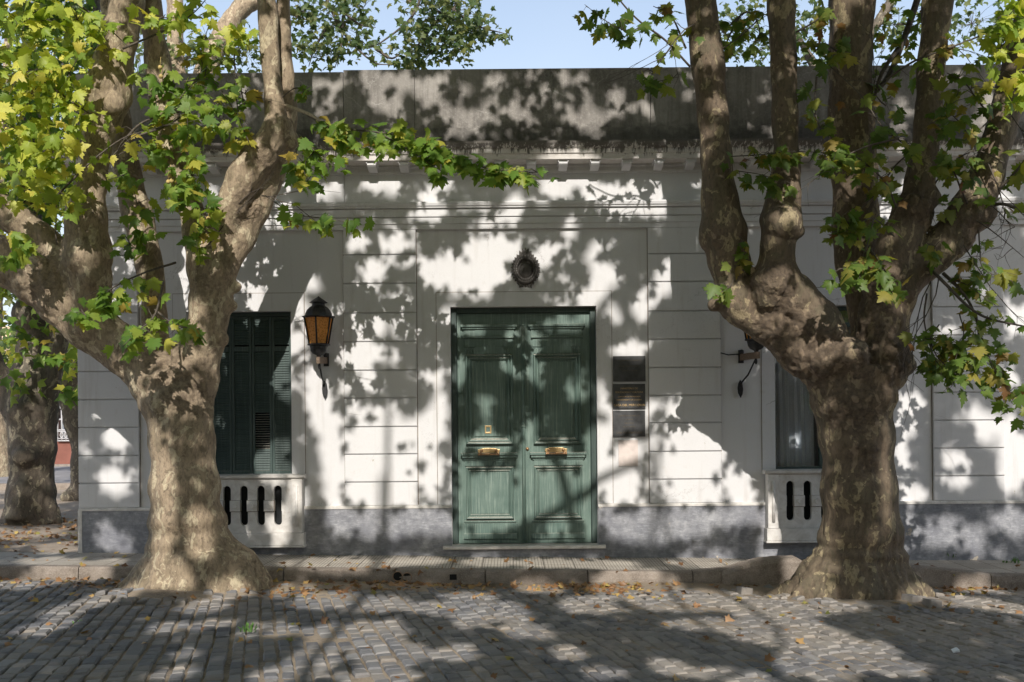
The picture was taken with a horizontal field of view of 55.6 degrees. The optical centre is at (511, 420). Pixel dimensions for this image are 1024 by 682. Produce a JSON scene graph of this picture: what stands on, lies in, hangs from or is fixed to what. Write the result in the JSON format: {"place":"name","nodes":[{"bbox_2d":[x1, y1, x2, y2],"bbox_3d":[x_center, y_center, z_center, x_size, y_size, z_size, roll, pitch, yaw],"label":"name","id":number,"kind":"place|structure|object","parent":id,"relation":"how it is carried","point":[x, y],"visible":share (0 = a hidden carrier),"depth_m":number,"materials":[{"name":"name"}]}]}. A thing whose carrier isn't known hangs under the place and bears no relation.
{"place":"outdoors","nodes":[
{"label":"outdoors","id":0,"kind":"place"},
{"bbox_2d":[0,466,70,482],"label":"road","id":1,"kind":"structure","parent":0,"point":[62,474],"depth_m":31.68,"materials":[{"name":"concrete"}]},
{"bbox_2d":[0,500,78,551],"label":"side path","id":2,"kind":"structure","parent":0,"point":[70,508],"depth_m":15.59,"materials":[{"name":"grey concrete"}]},
{"bbox_2d":[0,1,135,500],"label":"plane tree","id":3,"kind":"object","parent":2,"relation":"on","point":[71,427],"visible":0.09,"depth_m":22.29,"materials":[{"name":"plant"}]},
{"bbox_2d":[0,0,137,525],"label":"plane tree","id":4,"kind":"object","parent":2,"relation":"on","point":[31,388],"visible":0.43,"depth_m":17.04,"materials":[{"name":"green plant"}]},
{"bbox_2d":[0,489,485,582],"bbox_3d":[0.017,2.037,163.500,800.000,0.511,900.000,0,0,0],"label":"ground","id":5,"kind":"structure","parent":0,"point":[59,492],"depth_m":24.37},
{"bbox_2d":[0,464,69,489],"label":"kerb","id":6,"kind":"structure","parent":5,"relation":"on","point":[58,486],"depth_m":26.50,"materials":[{"name":"concrete"}]},
{"bbox_2d":[2,326,74,463],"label":"background house","id":7,"kind":"structure","parent":5,"relation":"on","point":[63,455],"depth_m":42.38,"materials":[{"name":"red paint"}]},
{"bbox_2d":[57,408,68,441],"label":"window","id":8,"kind":"structure","parent":7,"relation":"in","point":[63,435],"depth_m":42.22,"materials":[{"name":"white metal"}]},
{"bbox_2d":[0,0,189,476],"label":"plane tree","id":9,"kind":"object","parent":5,"relation":"on","point":[4,459],"visible":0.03,"depth_m":31.27,"materials":[{"name":"green plant"}]},
{"bbox_2d":[166,0,512,72],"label":"plane tree","id":10,"kind":"object","parent":5,"relation":"on","point":[237,11],"visible":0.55,"depth_m":25.32,"materials":[{"name":"green plant"}]},
{"bbox_2d":[0,564,1023,588],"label":"kerb","id":11,"kind":"structure","parent":5,"relation":"on","point":[933,576],"depth_m":12.18,"materials":[{"name":"stone"}]},
{"bbox_2d":[392,571,402,580],"bbox_3d":[-1.434,1.956,12.162,0.130,0.130,0.012,0,0,0],"label":"drain outlet","id":12,"kind":"object","parent":11,"relation":"in","point":[397,575],"visible":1,"depth_m":12.16,"materials":[{"name":"metal"}]},
{"bbox_2d":[402,572,411,582],"bbox_3d":[-1.316,1.972,12.162,0.130,0.130,0.012,0,0,0],"label":"drain outlet","id":13,"kind":"object","parent":11,"relation":"in","point":[406,574],"visible":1,"depth_m":12.16,"materials":[{"name":"metal"}]},
{"bbox_2d":[449,574,456,580],"bbox_3d":[-0.738,1.966,12.162,0.104,0.083,0.012,0,0,0],"label":"drain outlet","id":14,"kind":"object","parent":11,"relation":"in","point":[452,576],"visible":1,"depth_m":12.16,"materials":[{"name":"metal"}]},
{"bbox_2d":[43,64,1023,560],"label":"house","id":15,"kind":"structure","parent":5,"relation":"on","point":[463,408],"depth_m":13.48,"materials":[{"name":"paint"}]},
{"bbox_2d":[219,473,306,547],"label":"balcony","id":16,"kind":"structure","parent":15,"relation":"attached to","point":[264,510],"depth_m":13.34,"materials":[{"name":"stone"}]},
{"bbox_2d":[302,296,334,397],"bbox_3d":[-2.604,-0.986,13.183,0.425,1.376,0.634,0,0,0],"label":"wall lantern","id":17,"kind":"object","parent":15,"relation":"attached to","point":[318,317],"depth_m":12.98,"materials":[{"name":"black metal"}]},
{"bbox_2d":[457,313,521,543],"bbox_3d":[-0.300,0.115,13.595,0.920,3.232,0.190,0,0,0],"label":"door leaf","id":18,"kind":"structure","parent":15,"relation":"in","point":[488,345],"depth_m":13.62,"materials":[{"name":"green paint"}]},
{"bbox_2d":[511,248,539,287],"bbox_3d":[0.187,-2.117,13.454,0.418,0.572,0.074,0,0,0],"label":"wall crest","id":19,"kind":"object","parent":15,"relation":"attached to","point":[525,267],"depth_m":13.44,"materials":[{"name":"grey metal"}]},
{"bbox_2d":[525,313,590,542],"bbox_3d":[0.632,0.107,13.595,0.937,3.232,0.190,0,0,0],"label":"door leaf","id":20,"kind":"structure","parent":15,"relation":"in","point":[557,344],"depth_m":13.62,"materials":[{"name":"green paint"}]},
{"bbox_2d":[613,411,644,436],"bbox_3d":[1.626,0.048,13.475,0.447,0.361,0.021,0,0,0],"label":"plaque","id":21,"kind":"object","parent":15,"relation":"attached to","point":[628,423],"visible":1,"depth_m":13.47,"materials":[{"name":"metal"}]},
{"bbox_2d":[613,384,644,408],"bbox_3d":[1.628,-0.334,13.475,0.447,0.344,0.021,0,0,0],"label":"plaque","id":22,"kind":"object","parent":15,"relation":"attached to","point":[628,396],"visible":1,"depth_m":13.47,"materials":[{"name":"metal"}]},
{"bbox_2d":[613,356,645,381],"bbox_3d":[1.629,-0.716,13.475,0.449,0.352,0.021,0,0,0],"label":"plaque","id":23,"kind":"object","parent":15,"relation":"attached to","point":[628,368],"visible":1,"depth_m":13.47,"materials":[{"name":"metal"}]},
{"bbox_2d":[721,332,763,397],"bbox_3d":[3.233,-1.025,13.213,0.435,1.429,0.726,0,0,-24],"label":"wall lantern","id":24,"kind":"object","parent":15,"relation":"attached to","point":[755,346],"depth_m":13.16,"materials":[{"name":"black metal"}]},
{"bbox_2d":[762,469,822,542],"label":"balcony","id":25,"kind":"structure","parent":15,"relation":"attached to","point":[793,508],"depth_m":13.34,"materials":[{"name":"stone"}]},
{"bbox_2d":[775,306,849,468],"bbox_3d":[4.350,-0.451,13.660,1.384,2.294,0.080,0,0,0],"label":"window frame","id":26,"kind":"structure","parent":15,"relation":"in","point":[841,308],"depth_m":13.63,"materials":[{"name":"green paint"}]},
{"bbox_2d":[721,555,801,584],"bbox_3d":[3.137,1.946,12.238,1.020,0.457,0.245,0,0,0],"label":"heaved kerb stone","id":27,"kind":"object","parent":5,"relation":"on","point":[771,570],"visible":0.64,"depth_m":12.12,"materials":[{"name":"stone"}]},
{"bbox_2d":[688,0,1002,66],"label":"plane tree","id":28,"kind":"object","parent":5,"relation":"on","point":[898,30],"visible":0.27,"depth_m":26.41,"materials":[{"name":"green plant"}]},
{"bbox_2d":[0,0,1016,325],"label":"sky","id":29,"kind":"structure","parent":0,"point":[545,33],"materials":[{"name":"blue"}]},
{"bbox_2d":[0,578,1023,681],"bbox_3d":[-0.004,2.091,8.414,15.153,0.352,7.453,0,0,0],"label":"cobblestone street","id":30,"kind":"structure","parent":0,"point":[561,633],"depth_m":9.17,"materials":[{"name":"stone"}]},
{"bbox_2d":[237,622,256,631],"bbox_3d":[-2.516,1.980,9.279,0.168,0.097,0.147,0,0,32],"label":"weed","id":31,"kind":"object","parent":30,"relation":"on","point":[247,628],"visible":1,"depth_m":9.28,"materials":[{"name":"green plant"}]},
{"bbox_2d":[0,0,559,591],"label":"plane tree","id":32,"kind":"object","parent":30,"relation":"on","point":[54,278],"visible":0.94,"depth_m":11.32,"materials":[{"name":"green plant"}]},
{"bbox_2d":[0,507,1022,681],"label":"leaf litter","id":33,"kind":"object","parent":30,"relation":"on","point":[604,586],"visible":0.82,"depth_m":11.80,"materials":[{"name":"brown plant"}]},
{"bbox_2d":[736,586,752,594],"bbox_3d":[2.796,2.063,11.665,0.150,0.110,0.150,7,-4,-14],"label":"loose sett","id":34,"kind":"object","parent":30,"relation":"on","point":[741,590],"visible":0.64,"depth_m":11.60,"materials":[{"name":"stone"}]},
{"bbox_2d":[572,0,1023,599],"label":"plane tree","id":35,"kind":"object","parent":30,"relation":"on","point":[780,306],"visible":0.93,"depth_m":11.28,"materials":[{"name":"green plant"}]},
{"bbox_2d":[901,594,921,601],"bbox_3d":[4.599,2.065,11.159,0.160,0.110,0.160,7,-2,-28],"label":"loose sett","id":36,"kind":"object","parent":30,"relation":"on","point":[911,598],"visible":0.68,"depth_m":11.11,"materials":[{"name":"stone"}]},
{"bbox_2d":[922,598,941,607],"bbox_3d":[4.729,2.071,10.914,0.150,0.110,0.150,7,-4,-11],"label":"loose sett","id":37,"kind":"object","parent":30,"relation":"on","point":[930,603],"visible":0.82,"depth_m":10.85,"materials":[{"name":"stone"}]},
{"bbox_2d":[0,552,1023,572],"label":"pavement","id":38,"kind":"structure","parent":0,"point":[414,561],"depth_m":12.90,"materials":[{"name":"concrete"}]},
{"bbox_2d":[951,647,959,652],"bbox_3d":[3.985,2.065,8.714,0.074,0.040,0.042,0,0,0],"label":"paper scrap","id":39,"kind":"object","parent":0,"point":[955,650],"visible":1,"depth_m":8.70,"materials":[{"name":"white paper"}]},
{"bbox_2d":[1011,557,1019,563],"bbox_3d":[6.870,1.904,13.200,0.114,0.104,0.163,0,0,-12],"label":"weed","id":40,"kind":"object","parent":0,"point":[1014,560],"visible":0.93,"depth_m":13.20,"materials":[{"name":"green plant"}]}
]}

